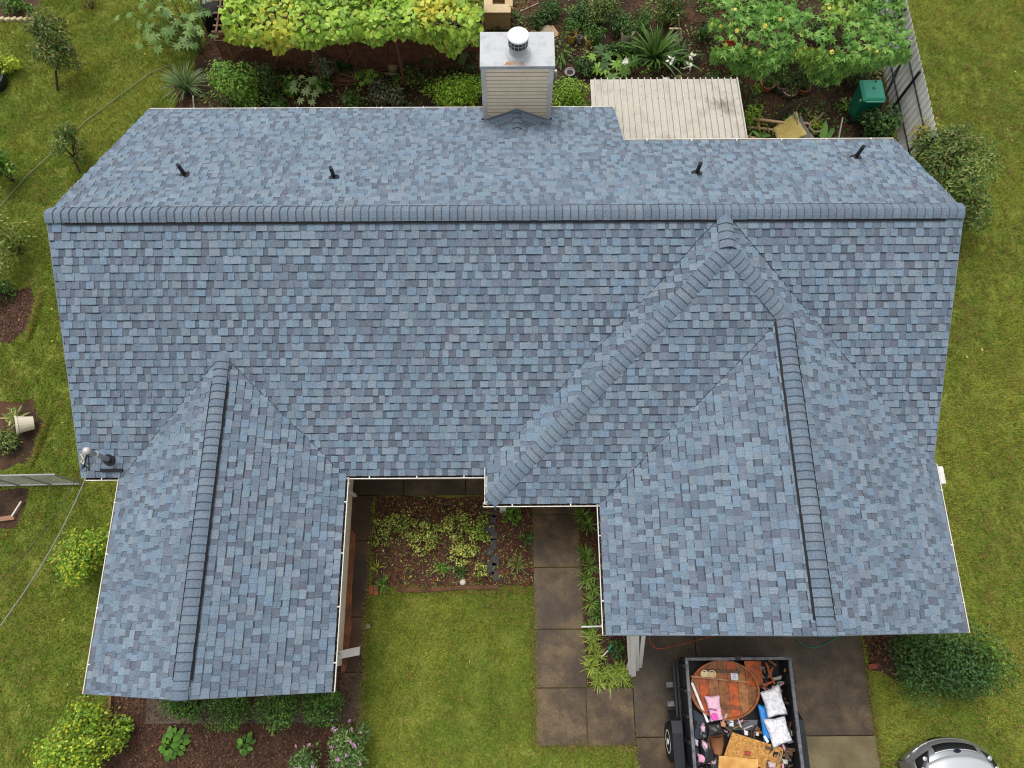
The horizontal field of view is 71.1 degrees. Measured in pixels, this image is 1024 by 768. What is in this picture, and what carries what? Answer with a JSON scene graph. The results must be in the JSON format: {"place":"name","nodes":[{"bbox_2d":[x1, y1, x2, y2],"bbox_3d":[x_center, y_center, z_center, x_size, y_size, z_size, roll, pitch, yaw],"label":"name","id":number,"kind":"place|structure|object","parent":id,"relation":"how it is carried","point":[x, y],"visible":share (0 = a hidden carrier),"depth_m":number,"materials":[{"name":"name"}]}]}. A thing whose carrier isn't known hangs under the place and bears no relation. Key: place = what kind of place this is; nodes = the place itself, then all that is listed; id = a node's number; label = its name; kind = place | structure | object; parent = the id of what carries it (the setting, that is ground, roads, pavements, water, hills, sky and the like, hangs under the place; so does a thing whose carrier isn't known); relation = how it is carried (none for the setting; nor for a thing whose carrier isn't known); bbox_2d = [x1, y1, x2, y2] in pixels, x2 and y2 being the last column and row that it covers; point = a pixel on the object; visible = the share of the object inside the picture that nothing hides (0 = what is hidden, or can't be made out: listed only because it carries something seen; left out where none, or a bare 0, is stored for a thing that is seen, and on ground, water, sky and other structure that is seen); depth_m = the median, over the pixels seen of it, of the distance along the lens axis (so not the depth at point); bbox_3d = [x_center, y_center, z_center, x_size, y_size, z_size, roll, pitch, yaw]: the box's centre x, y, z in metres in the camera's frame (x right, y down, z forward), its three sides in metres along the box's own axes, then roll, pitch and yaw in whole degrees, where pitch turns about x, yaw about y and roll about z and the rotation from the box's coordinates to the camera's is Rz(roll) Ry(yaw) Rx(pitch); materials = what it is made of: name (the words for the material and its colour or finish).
{"place":"outdoors","nodes":[
{"label":"outdoors","id":0,"kind":"place"},
{"bbox_2d":[145,479,483,723],"bbox_3d":[-3.398,4.618,15.498,3.800,0.158,9.108,39,76,12],"label":"wall walk","id":1,"kind":"object","parent":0,"point":[359,548],"depth_m":15.58,"materials":[{"name":"concrete"}]},
{"bbox_2d":[357,479,635,745],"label":"path","id":2,"kind":"structure","parent":0,"point":[561,717],"depth_m":15.04,"materials":[{"name":"concrete"}]},
{"bbox_2d":[0,0,1023,767],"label":"ground","id":3,"kind":"structure","parent":0,"point":[402,720],"depth_m":15.99,"materials":[{"name":"green plant"}]},
{"bbox_2d":[0,148,18,182],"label":"edge bush","id":4,"kind":"object","parent":3,"relation":"on","point":[6,170],"visible":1,"depth_m":18.20,"materials":[{"name":"green plant"}]},
{"bbox_2d":[0,51,22,74],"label":"golden shrub","id":5,"kind":"object","parent":3,"relation":"on","point":[3,63],"visible":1,"depth_m":19.47,"materials":[{"name":"yellow plant"}]},
{"bbox_2d":[0,488,29,528],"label":"edge bed","id":6,"kind":"object","parent":3,"relation":"on","point":[10,499],"visible":1,"depth_m":16.07,"materials":[{"name":"soil"}]},
{"bbox_2d":[0,287,34,343],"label":"shrub bed","id":7,"kind":"object","parent":3,"relation":"on","point":[13,311],"visible":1,"depth_m":17.51,"materials":[{"name":"soil"}]},
{"bbox_2d":[0,277,18,304],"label":"bush","id":8,"kind":"object","parent":7,"relation":"on","point":[4,289],"visible":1,"depth_m":17.47,"materials":[{"name":"green plant"}]},
{"bbox_2d":[0,209,36,275],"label":"pale bush","id":9,"kind":"object","parent":3,"relation":"on","point":[6,243],"visible":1,"depth_m":17.36,"materials":[{"name":"green plant"}]},
{"bbox_2d":[0,0,39,22],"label":"bed","id":10,"kind":"object","parent":3,"relation":"on","point":[22,13],"visible":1,"depth_m":20.45,"materials":[{"name":"soil"}]},
{"bbox_2d":[0,0,33,15],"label":"leafy bush","id":11,"kind":"object","parent":10,"relation":"on","point":[17,4],"visible":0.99,"depth_m":20.21,"materials":[{"name":"green plant"}]},
{"bbox_2d":[0,397,49,469],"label":"pot bed","id":12,"kind":"object","parent":3,"relation":"on","point":[15,456],"visible":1,"depth_m":16.57,"materials":[{"name":"soil"}]},
{"bbox_2d":[0,426,22,455],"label":"bush","id":13,"kind":"object","parent":12,"relation":"on","point":[8,440],"visible":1,"depth_m":16.27,"materials":[{"name":"green plant"}]},
{"bbox_2d":[0,405,34,434],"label":"tilted pot","id":14,"kind":"object","parent":12,"relation":"on","point":[23,423],"visible":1,"depth_m":16.26,"materials":[{"name":"ceramic"}]},
{"bbox_2d":[0,473,84,486],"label":"wire fence","id":15,"kind":"object","parent":3,"relation":"on","point":[13,483],"visible":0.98,"depth_m":15.70,"materials":[{"name":"metal"}]},
{"bbox_2d":[20,4,86,90],"bbox_3d":[-11.975,-8.808,18.832,1.237,1.997,1.309,0,72,0],"label":"tree","id":16,"kind":"object","parent":3,"relation":"on","point":[63,48],"visible":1,"depth_m":18.51,"materials":[{"name":"green plant"}]},
{"bbox_2d":[48,120,86,173],"bbox_3d":[-11.218,-6.035,18.264,0.641,1.336,1.010,0,72,0],"label":"tree","id":17,"kind":"object","parent":3,"relation":"on","point":[66,140],"visible":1,"depth_m":18.03,"materials":[{"name":"green plant"}]},
{"bbox_2d":[23,695,132,767],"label":"golden bush","id":18,"kind":"object","parent":3,"relation":"on","point":[85,749],"visible":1,"depth_m":13.87,"materials":[{"name":"green plant"}]},
{"bbox_2d":[47,519,108,589],"bbox_3d":[-8.995,3.597,15.116,1.045,1.280,1.516,29,74,9],"label":"golden bush","id":19,"kind":"object","parent":3,"relation":"on","point":[88,550],"visible":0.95,"depth_m":14.82,"materials":[{"name":"green plant"}]},
{"bbox_2d":[115,0,215,53],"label":"palmate tree","id":20,"kind":"object","parent":3,"relation":"on","point":[192,42],"visible":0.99,"depth_m":19.12,"materials":[{"name":"green plant"}]},
{"bbox_2d":[103,666,363,767],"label":"front bed","id":21,"kind":"object","parent":3,"relation":"on","point":[199,742],"visible":0.17,"depth_m":14.55,"materials":[{"name":"soil"}]},
{"bbox_2d":[103,714,133,748],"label":"golden bush","id":22,"kind":"object","parent":21,"relation":"on","point":[128,728],"visible":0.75,"depth_m":14.20,"materials":[{"name":"green plant"}]},
{"bbox_2d":[158,726,190,761],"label":"hosta","id":23,"kind":"object","parent":21,"relation":"on","point":[179,736],"visible":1,"depth_m":14.42,"materials":[{"name":"green plant"}]},
{"bbox_2d":[157,699,209,724],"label":"clipped shrub","id":24,"kind":"object","parent":21,"relation":"on","point":[191,706],"visible":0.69,"depth_m":14.06,"materials":[{"name":"green plant"}]},
{"bbox_2d":[201,697,252,732],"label":"clipped shrub","id":25,"kind":"object","parent":21,"relation":"on","point":[232,708],"visible":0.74,"depth_m":14.06,"materials":[{"name":"green plant"}]},
{"bbox_2d":[236,731,255,756],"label":"hosta","id":26,"kind":"object","parent":21,"relation":"on","point":[243,751],"visible":1,"depth_m":14.41,"materials":[{"name":"green plant"}]},
{"bbox_2d":[250,694,301,733],"bbox_3d":[-4.649,6.464,14.259,1.050,1.124,0.932,0,72,0],"label":"clipped shrub","id":27,"kind":"object","parent":21,"relation":"on","point":[280,710],"visible":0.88,"depth_m":14.00,"materials":[{"name":"green plant"}]},
{"bbox_2d":[287,741,322,767],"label":"flower bush","id":28,"kind":"object","parent":21,"relation":"on","point":[305,757],"visible":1,"depth_m":13.83,"materials":[{"name":"green plant"}]},
{"bbox_2d":[299,688,346,729],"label":"clipped shrub","id":29,"kind":"object","parent":21,"relation":"on","point":[329,701],"visible":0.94,"depth_m":14.11,"materials":[{"name":"green plant"}]},
{"bbox_2d":[326,718,373,767],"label":"flower bush","id":30,"kind":"object","parent":21,"relation":"on","point":[347,747],"visible":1,"depth_m":13.87,"materials":[{"name":"green plant"}]},
{"bbox_2d":[397,585,498,592],"bbox_3d":[-1.383,4.426,15.480,2.191,0.090,0.127,-1,72,-1],"label":"timber edging","id":31,"kind":"object","parent":3,"relation":"on","point":[453,588],"visible":1,"depth_m":15.44,"materials":[{"name":"brown wood"}]},
{"bbox_2d":[371,495,532,587],"bbox_3d":[-1.316,3.452,15.831,3.567,0.001,2.056,0,72,0],"label":"courtyard bed","id":32,"kind":"object","parent":3,"relation":"on","point":[445,508],"visible":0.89,"depth_m":15.79,"materials":[{"name":"soil"}]},
{"bbox_2d":[373,507,421,539],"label":"ground shrub","id":33,"kind":"object","parent":32,"relation":"on","point":[405,524],"visible":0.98,"depth_m":15.75,"materials":[{"name":"green plant"}]},
{"bbox_2d":[405,521,442,556],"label":"ground shrub","id":34,"kind":"object","parent":32,"relation":"on","point":[426,537],"visible":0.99,"depth_m":15.62,"materials":[{"name":"green plant"}]},
{"bbox_2d":[371,496,533,587],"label":"bed seedlings","id":35,"kind":"object","parent":32,"relation":"on","point":[416,507],"visible":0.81,"depth_m":15.76,"materials":[{"name":"plant"}]},
{"bbox_2d":[436,510,476,555],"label":"ground shrub","id":36,"kind":"object","parent":32,"relation":"on","point":[459,532],"visible":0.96,"depth_m":15.67,"materials":[{"name":"green plant"}]},
{"bbox_2d":[448,543,478,566],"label":"ground shrub","id":37,"kind":"object","parent":32,"relation":"on","point":[457,550],"visible":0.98,"depth_m":15.47,"materials":[{"name":"green plant"}]},
{"bbox_2d":[463,511,490,553],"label":"ground shrub","id":38,"kind":"object","parent":32,"relation":"on","point":[479,531],"visible":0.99,"depth_m":15.71,"materials":[{"name":"green plant"}]},
{"bbox_2d":[486,507,500,580],"bbox_3d":[-0.430,3.507,15.795,0.362,0.035,1.642,0,72,0],"label":"slate border","id":39,"kind":"object","parent":32,"relation":"on","point":[494,539],"visible":0.92,"depth_m":15.75,"materials":[{"name":"stone"}]},
{"bbox_2d":[0,286,915,767],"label":"mulch chips","id":40,"kind":"object","parent":3,"relation":"on","point":[396,576],"visible":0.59,"depth_m":15.13,"materials":[{"name":"brown wood"}]},
{"bbox_2d":[44,27,969,700],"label":"house","id":41,"kind":"structure","parent":3,"relation":"on","point":[704,377],"depth_m":13.00,"materials":[{"name":"tile"}]},
{"bbox_2d":[176,0,894,139],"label":"soil bed","id":42,"kind":"object","parent":3,"relation":"on","point":[698,18],"visible":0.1,"depth_m":19.81,"materials":[{"name":"brown soil"}]},
{"bbox_2d":[153,57,209,105],"bbox_3d":[-8.830,-8.088,19.182,1.601,0.838,1.502,-30,74,-10],"label":"spiky tuft","id":43,"kind":"object","parent":42,"relation":"on","point":[184,83],"visible":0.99,"depth_m":19.25,"materials":[{"name":"green plant"}]},
{"bbox_2d":[200,0,223,31],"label":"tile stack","id":44,"kind":"object","parent":42,"relation":"on","point":[210,21],"visible":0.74,"depth_m":19.80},
{"bbox_2d":[205,58,267,107],"bbox_3d":[-7.328,-8.027,18.956,1.503,1.371,1.315,25,73,8],"label":"green bush","id":45,"kind":"object","parent":42,"relation":"on","point":[231,78],"visible":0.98,"depth_m":18.70,"materials":[{"name":"green plant"}]},
{"bbox_2d":[253,60,277,93],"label":"green bush","id":46,"kind":"object","parent":42,"relation":"on","point":[262,79],"visible":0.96,"depth_m":19.05,"materials":[{"name":"green plant"}]},
{"bbox_2d":[262,88,290,107],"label":"border plant","id":47,"kind":"object","parent":42,"relation":"on","point":[279,103],"visible":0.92,"depth_m":19.24,"materials":[{"name":"green plant"}]},
{"bbox_2d":[275,74,301,97],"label":"vegetable plant","id":48,"kind":"object","parent":42,"relation":"on","point":[286,83],"visible":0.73,"depth_m":19.32,"materials":[{"name":"green plant"}]},
{"bbox_2d":[288,75,323,106],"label":"palmate plant","id":49,"kind":"object","parent":42,"relation":"on","point":[309,99],"visible":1,"depth_m":19.10,"materials":[{"name":"green plant"}]},
{"bbox_2d":[309,52,338,79],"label":"grey bush","id":50,"kind":"object","parent":42,"relation":"on","point":[324,68],"visible":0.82,"depth_m":19.18,"materials":[{"name":"green plant"}]},
{"bbox_2d":[214,36,479,69],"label":"plank wall","id":51,"kind":"structure","parent":42,"relation":"on","point":[287,59],"depth_m":19.33,"materials":[{"name":"brown wood"}]},
{"bbox_2d":[211,0,482,88],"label":"pergola","id":52,"kind":"object","parent":42,"relation":"on","point":[216,31],"visible":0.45,"depth_m":17.94,"materials":[{"name":"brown wood"}]},
{"bbox_2d":[218,0,485,93],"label":"climbing vine","id":53,"kind":"object","parent":52,"relation":"attached to","point":[276,37],"visible":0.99,"depth_m":17.45,"materials":[{"name":"green plant"}]},
{"bbox_2d":[327,67,384,87],"bbox_3d":[-4.334,-8.437,19.647,1.757,0.165,0.821,-4,72,-1],"label":"brushwood","id":54,"kind":"object","parent":42,"relation":"on","point":[340,75],"visible":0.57,"depth_m":19.61,"materials":[{"name":"wood"}]},
{"bbox_2d":[365,78,406,106],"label":"shrub","id":55,"kind":"object","parent":42,"relation":"on","point":[385,94],"visible":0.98,"depth_m":19.03,"materials":[{"name":"green plant"}]},
{"bbox_2d":[394,63,425,85],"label":"border plant","id":56,"kind":"object","parent":42,"relation":"on","point":[409,74],"visible":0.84,"depth_m":19.51,"materials":[{"name":"green plant"}]},
{"bbox_2d":[418,72,481,106],"bbox_3d":[-1.552,-7.723,19.061,1.918,0.951,1.061,0,72,0],"label":"lime hedge","id":57,"kind":"object","parent":42,"relation":"on","point":[455,93],"visible":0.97,"depth_m":18.93,"materials":[{"name":"green plant"}]},
{"bbox_2d":[484,0,512,29],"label":"cardboard box","id":58,"kind":"object","parent":42,"relation":"on","point":[497,13],"visible":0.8,"depth_m":19.85,"materials":[{"name":"cardboard"}]},
{"bbox_2d":[192,0,892,137],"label":"weeds","id":59,"kind":"object","parent":42,"relation":"on","point":[200,94],"visible":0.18,"depth_m":19.66,"materials":[{"name":"green plant"}]},
{"bbox_2d":[539,0,562,20],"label":"garden bush","id":60,"kind":"object","parent":42,"relation":"on","point":[553,11],"visible":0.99,"depth_m":20.17,"materials":[{"name":"green plant"}]},
{"bbox_2d":[552,75,590,105],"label":"lime hedge","id":61,"kind":"object","parent":42,"relation":"on","point":[567,96],"visible":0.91,"depth_m":18.90,"materials":[{"name":"green plant"}]},
{"bbox_2d":[560,17,583,43],"bbox_3d":[1.645,-9.817,19.861,0.694,0.692,0.537,-15,72,-5],"label":"plant pot","id":62,"kind":"object","parent":42,"relation":"on","point":[571,33],"visible":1,"depth_m":19.74,"materials":[{"name":"plastic"}]},
{"bbox_2d":[565,0,591,29],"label":"garden bush","id":63,"kind":"object","parent":42,"relation":"on","point":[577,13],"visible":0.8,"depth_m":20.04,"materials":[{"name":"green plant"}]},
{"bbox_2d":[573,56,595,77],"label":"dark bush","id":64,"kind":"object","parent":42,"relation":"on","point":[584,67],"visible":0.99,"depth_m":19.53,"materials":[{"name":"green plant"}]},
{"bbox_2d":[580,0,621,27],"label":"garden bush","id":65,"kind":"object","parent":42,"relation":"on","point":[603,6],"visible":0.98,"depth_m":19.86,"materials":[{"name":"green plant"}]},
{"bbox_2d":[586,42,641,79],"bbox_3d":[2.794,-8.847,19.671,1.377,0.473,1.455,-19,73,-6],"label":"palmate plant","id":66,"kind":"object","parent":42,"relation":"on","point":[619,65],"visible":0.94,"depth_m":19.54,"materials":[{"name":"green plant"}]},
{"bbox_2d":[604,9,635,35],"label":"garden bush","id":67,"kind":"object","parent":42,"relation":"on","point":[615,26],"visible":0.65,"depth_m":19.82,"materials":[{"name":"green plant"}]},
{"bbox_2d":[617,11,637,43],"bbox_3d":[3.131,-9.672,19.585,0.578,1.130,0.658,0,72,0],"label":"plant pot","id":68,"kind":"object","parent":42,"relation":"on","point":[627,29],"visible":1,"depth_m":19.46,"materials":[{"name":"plastic"}]},
{"bbox_2d":[635,5,653,37],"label":"garden bush","id":69,"kind":"object","parent":42,"relation":"on","point":[645,20],"visible":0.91,"depth_m":19.68,"materials":[{"name":"green plant"}]},
{"bbox_2d":[621,20,705,78],"bbox_3d":[3.942,-8.954,19.365,2.294,1.081,2.252,-42,77,-13],"label":"ginger clump","id":70,"kind":"object","parent":42,"relation":"on","point":[655,49],"visible":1,"depth_m":19.45,"materials":[{"name":"green plant"}]},
{"bbox_2d":[590,77,747,138],"bbox_3d":[3.684,-5.784,17.715,3.580,2.199,2.758,0,72,0],"label":"corrugated shelter","id":71,"kind":"object","parent":42,"relation":"on","point":[675,108],"visible":0.69,"depth_m":16.98,"materials":[{"name":"white metal"}]},
{"bbox_2d":[649,0,692,26],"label":"garden bush","id":72,"kind":"object","parent":42,"relation":"on","point":[669,10],"visible":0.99,"depth_m":19.82,"materials":[{"name":"green plant"}]},
{"bbox_2d":[744,104,763,126],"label":"garden plant","id":73,"kind":"object","parent":42,"relation":"on","point":[751,113],"visible":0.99,"depth_m":18.83,"materials":[{"name":"green plant"}]},
{"bbox_2d":[772,111,806,137],"bbox_3d":[7.302,-6.663,18.856,0.572,0.537,0.696,-22,73,-7],"label":"yellow tarp","id":74,"kind":"object","parent":42,"relation":"on","point":[789,128],"visible":0.87,"depth_m":18.88,"materials":[{"name":"plastic"}]},
{"bbox_2d":[787,64,808,90],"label":"garden plant","id":75,"kind":"object","parent":42,"relation":"on","point":[796,81],"visible":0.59,"depth_m":19.25,"materials":[{"name":"green plant"}]},
{"bbox_2d":[701,0,913,122],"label":"flowering vine","id":76,"kind":"object","parent":42,"relation":"on","point":[820,62],"visible":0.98,"depth_m":17.39,"materials":[{"name":"green plant"}]},
{"bbox_2d":[847,80,885,123],"bbox_3d":[9.310,-7.418,18.910,0.597,1.026,0.694,0,72,0],"label":"wheeled bin","id":77,"kind":"object","parent":42,"relation":"on","point":[868,94],"visible":0.84,"depth_m":18.52,"materials":[{"name":"plastic"}]},
{"bbox_2d":[857,100,903,137],"bbox_3d":[9.601,-6.850,18.756,1.064,0.997,0.953,11,72,3],"label":"round evergreen","id":78,"kind":"object","parent":42,"relation":"on","point":[875,121],"visible":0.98,"depth_m":18.54,"materials":[{"name":"green plant"}]},
{"bbox_2d":[579,507,628,686],"bbox_3d":[1.970,4.438,15.512,0.910,0.001,3.920,0,72,0],"label":"side bed","id":79,"kind":"object","parent":3,"relation":"on","point":[594,536],"visible":0.29,"depth_m":15.44,"materials":[{"name":"soil"}]},
{"bbox_2d":[605,638,624,659],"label":"leafy plant","id":80,"kind":"object","parent":79,"relation":"on","point":[617,647],"visible":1,"depth_m":14.85,"materials":[{"name":"green plant"}]},
{"bbox_2d":[864,635,912,684],"bbox_3d":[7.989,5.389,15.211,1.097,0.001,1.873,0,72,0],"label":"corner bed","id":81,"kind":"object","parent":3,"relation":"on","point":[885,670],"visible":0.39,"depth_m":15.10,"materials":[{"name":"soil"}]},
{"bbox_2d":[865,635,895,661],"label":"red groundcover","id":82,"kind":"object","parent":81,"relation":"on","point":[878,653],"visible":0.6,"depth_m":15.06,"materials":[{"name":"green plant"}]},
{"bbox_2d":[872,0,937,158],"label":"sheet fence","id":83,"kind":"object","parent":3,"relation":"on","point":[907,89],"visible":0.46,"depth_m":18.55,"materials":[{"name":"grey metal"}]},
{"bbox_2d":[908,116,945,151],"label":"flowering sprigs","id":84,"kind":"object","parent":3,"relation":"on","point":[937,124],"visible":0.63,"depth_m":17.74,"materials":[{"name":"green plant"}]},
{"bbox_2d":[897,737,998,767],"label":"silver car","id":85,"kind":"object","parent":3,"relation":"on","point":[944,752],"visible":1,"depth_m":13.88,"materials":[{"name":"paint"}]},
{"bbox_2d":[883,613,1023,715],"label":"evergreen shrub","id":86,"kind":"object","parent":3,"relation":"on","point":[927,651],"visible":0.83,"depth_m":14.17,"materials":[{"name":"green plant"}]},
{"bbox_2d":[908,121,1005,240],"bbox_3d":[10.563,-4.842,17.440,2.401,2.341,3.152,0,72,0],"label":"loose shrub","id":87,"kind":"object","parent":3,"relation":"on","point":[951,169],"visible":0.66,"depth_m":16.93,"materials":[{"name":"green plant"}]},
{"bbox_2d":[965,629,1014,683],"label":"young sprigs","id":88,"kind":"object","parent":3,"relation":"on","point":[999,655],"visible":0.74,"depth_m":14.03,"materials":[{"name":"green plant"}]},
{"bbox_2d":[631,636,879,767],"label":"driveway","id":89,"kind":"structure","parent":0,"point":[832,696],"depth_m":14.85,"materials":[{"name":"concrete"}]},
{"bbox_2d":[626,636,645,676],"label":"siding planks","id":90,"kind":"object","parent":89,"relation":"on","point":[635,661],"visible":0.64,"depth_m":14.33,"materials":[{"name":"wood"}]},
{"bbox_2d":[664,656,809,767],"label":"dump trailer","id":91,"kind":"object","parent":89,"relation":"on","point":[675,738],"visible":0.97,"depth_m":13.96,"materials":[{"name":"black metal"}]},
{"bbox_2d":[693,709,708,761],"bbox_3d":[3.690,6.829,13.908,0.302,0.120,0.946,0,72,0],"label":"grey sheet","id":92,"kind":"object","parent":91,"relation":"in","point":[699,718],"visible":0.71,"depth_m":13.95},
{"bbox_2d":[698,737,713,767],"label":"black bag","id":93,"kind":"object","parent":92,"relation":"on","point":[707,753],"visible":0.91,"depth_m":13.65,"materials":[{"name":"plastic"}]},
{"bbox_2d":[693,660,794,767],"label":"debris","id":94,"kind":"object","parent":91,"relation":"in","point":[788,753],"visible":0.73,"depth_m":13.83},
{"bbox_2d":[709,734,723,754],"bbox_3d":[3.920,6.898,13.741,0.287,0.305,0.397,0,72,0],"label":"brown tub","id":95,"kind":"object","parent":94,"relation":"on","point":[717,743],"visible":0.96,"depth_m":13.66,"materials":[{"name":"plastic"}]},
{"bbox_2d":[690,660,759,720],"bbox_3d":[4.143,5.973,14.002,1.360,0.120,1.088,0,72,0],"label":"round tabletop","id":96,"kind":"object","parent":94,"relation":"on","point":[738,700],"visible":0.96,"depth_m":14.01,"materials":[{"name":"brown wood"}]},
{"bbox_2d":[724,732,782,767],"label":"osb board","id":97,"kind":"object","parent":94,"relation":"on","point":[738,745],"visible":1,"depth_m":13.69,"materials":[{"name":"wood"}]},
{"bbox_2d":[718,756,757,767],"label":"plywood board","id":98,"kind":"object","parent":97,"relation":"on","point":[730,762],"visible":1,"depth_m":13.58,"materials":[{"name":"wood"}]},
{"bbox_2d":[744,660,774,689],"bbox_3d":[4.881,5.728,14.079,0.596,0.289,0.548,0,72,0],"label":"wooden chair","id":99,"kind":"object","parent":94,"relation":"on","point":[753,667],"visible":0.97,"depth_m":14.09,"materials":[{"name":"brown wood"}]},
{"bbox_2d":[757,703,770,742],"bbox_3d":[4.878,6.549,13.853,0.189,0.128,0.705,0,72,0],"label":"blue bag","id":100,"kind":"object","parent":94,"relation":"on","point":[763,715],"visible":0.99,"depth_m":13.84,"materials":[{"name":"plastic"}]},
{"bbox_2d":[760,684,787,717],"bbox_3d":[5.068,6.148,13.894,0.417,0.209,0.572,-10,72,-4],"label":"white pillow","id":101,"kind":"object","parent":94,"relation":"on","point":[772,698],"visible":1,"depth_m":13.82,"materials":[{"name":"fabric"}]},
{"bbox_2d":[763,716,792,748],"bbox_3d":[5.109,6.638,13.735,0.437,0.211,0.539,-15,72,-5],"label":"white pillow","id":102,"kind":"object","parent":94,"relation":"on","point":[778,731],"visible":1,"depth_m":13.66,"materials":[{"name":"fabric"}]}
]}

